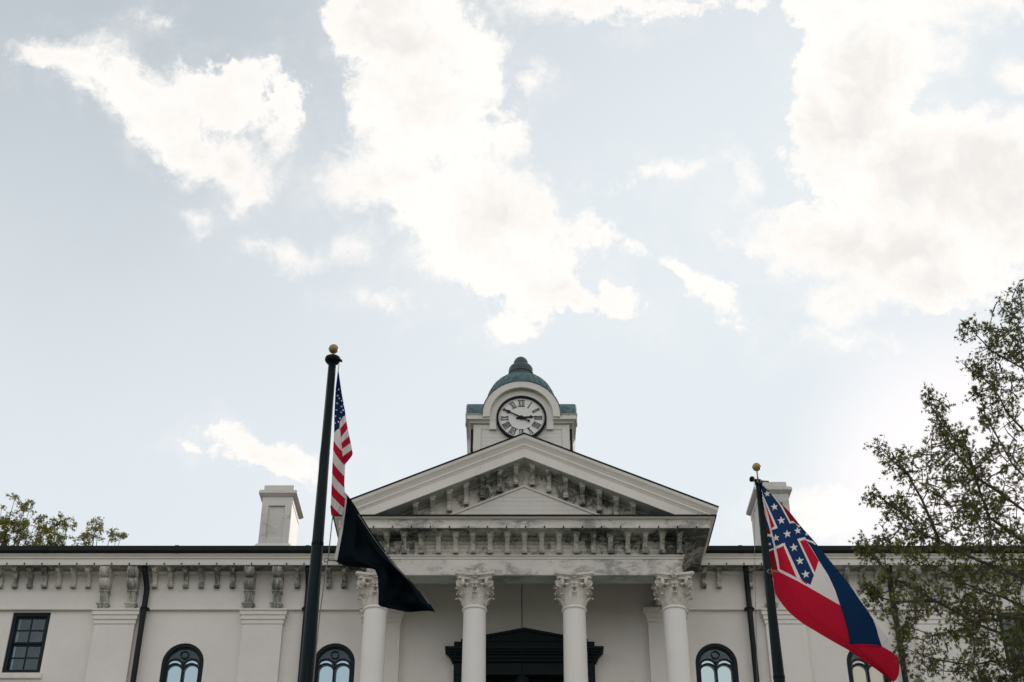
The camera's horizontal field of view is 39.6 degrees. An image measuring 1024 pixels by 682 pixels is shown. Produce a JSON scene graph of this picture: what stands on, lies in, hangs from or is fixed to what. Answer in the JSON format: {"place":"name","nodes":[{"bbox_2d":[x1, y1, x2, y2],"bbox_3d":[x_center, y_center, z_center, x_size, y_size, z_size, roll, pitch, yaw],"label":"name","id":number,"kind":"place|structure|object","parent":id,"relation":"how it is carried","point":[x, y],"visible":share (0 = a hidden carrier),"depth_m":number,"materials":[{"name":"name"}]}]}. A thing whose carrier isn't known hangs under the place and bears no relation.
{"place":"outdoors","nodes":[
{"label":"outdoors","id":0,"kind":"place"},
{"bbox_2d":[0,492,42,545],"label":"background tree","id":1,"kind":"object","parent":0,"point":[5,521],"visible":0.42,"depth_m":50.24,"materials":[{"name":"green plant"}]},
{"bbox_2d":[28,511,77,545],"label":"background tree","id":2,"kind":"object","parent":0,"point":[55,533],"visible":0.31,"depth_m":51.96,"materials":[{"name":"green plant"}]},
{"bbox_2d":[71,516,128,545],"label":"background tree","id":3,"kind":"object","parent":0,"point":[113,537],"visible":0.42,"depth_m":50.77,"materials":[{"name":"green plant"}]},
{"bbox_2d":[0,357,1023,681],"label":"courthouse","id":4,"kind":"structure","parent":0,"point":[534,533],"depth_m":31.43,"materials":[{"name":"paint"}]},
{"bbox_2d":[0,613,50,678],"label":"sash window","id":5,"kind":"structure","parent":4,"relation":"in","point":[28,632],"depth_m":31.64,"materials":[{"name":"glass"}]},
{"bbox_2d":[159,644,203,681],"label":"arched window","id":6,"kind":"structure","parent":4,"relation":"in","point":[183,662],"depth_m":31.32,"materials":[{"name":"paint"}]},
{"bbox_2d":[314,644,354,681],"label":"arched window","id":7,"kind":"structure","parent":4,"relation":"in","point":[334,662],"depth_m":31.33,"materials":[{"name":"paint"}]},
{"bbox_2d":[514,584,530,681],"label":"porch lantern","id":8,"kind":"object","parent":4,"relation":"hanging from","point":[521,678],"visible":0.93,"depth_m":30.10,"materials":[{"name":"black metal"}]},
{"bbox_2d":[695,644,738,681],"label":"arched window","id":9,"kind":"structure","parent":4,"relation":"in","point":[714,662],"depth_m":31.32,"materials":[{"name":"paint"}]},
{"bbox_2d":[847,651,890,681],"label":"arched window","id":10,"kind":"structure","parent":4,"relation":"in","point":[859,670],"depth_m":31.23,"materials":[{"name":"paint"}]},
{"bbox_2d":[998,613,1023,678],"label":"sash window","id":11,"kind":"structure","parent":4,"relation":"in","point":[1003,620],"depth_m":31.81,"materials":[{"name":"paint"}]},
{"bbox_2d":[0,0,1023,545],"label":"sky","id":12,"kind":"structure","parent":0,"point":[732,236],"materials":[{"name":"blue"}]},
{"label":"path","id":13,"kind":"structure","parent":0,"visible":0},
{"bbox_2d":[299,344,342,681],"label":"flagpole","id":14,"kind":"object","parent":13,"relation":"on","point":[311,623],"visible":1,"depth_m":19.63,"materials":[{"name":"metal"}]},
{"bbox_2d":[331,371,352,515],"bbox_3d":[-2.449,1.434,20.532,0.304,2.498,0.253,0,-33,0],"label":"national flag","id":15,"kind":"object","parent":14,"relation":"hanging from","point":[342,451],"visible":1,"depth_m":20.39,"materials":[{"name":"multicoloured fabric"}]},
{"bbox_2d":[335,493,435,612],"bbox_3d":[-1.732,2.857,19.460,1.443,1.952,0.513,0,-33,0],"label":"black flag","id":16,"kind":"object","parent":14,"relation":"attached to","point":[359,544],"visible":1,"depth_m":19.30,"materials":[{"name":"fabric"}]},
{"bbox_2d":[749,463,784,681],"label":"flagpole","id":17,"kind":"object","parent":13,"relation":"on","point":[777,661],"visible":1,"depth_m":20.11,"materials":[{"name":"metal"}]},
{"bbox_2d":[759,484,899,681],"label":"state flag","id":18,"kind":"object","parent":17,"relation":"attached to","point":[813,589],"visible":0.99,"depth_m":20.05,"materials":[{"name":"multicoloured fabric"}]},
{"bbox_2d":[848,279,1023,681],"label":"oak tree","id":19,"kind":"object","parent":13,"relation":"on","point":[983,613],"visible":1,"depth_m":15.76,"materials":[{"name":"green plant"}]}
]}

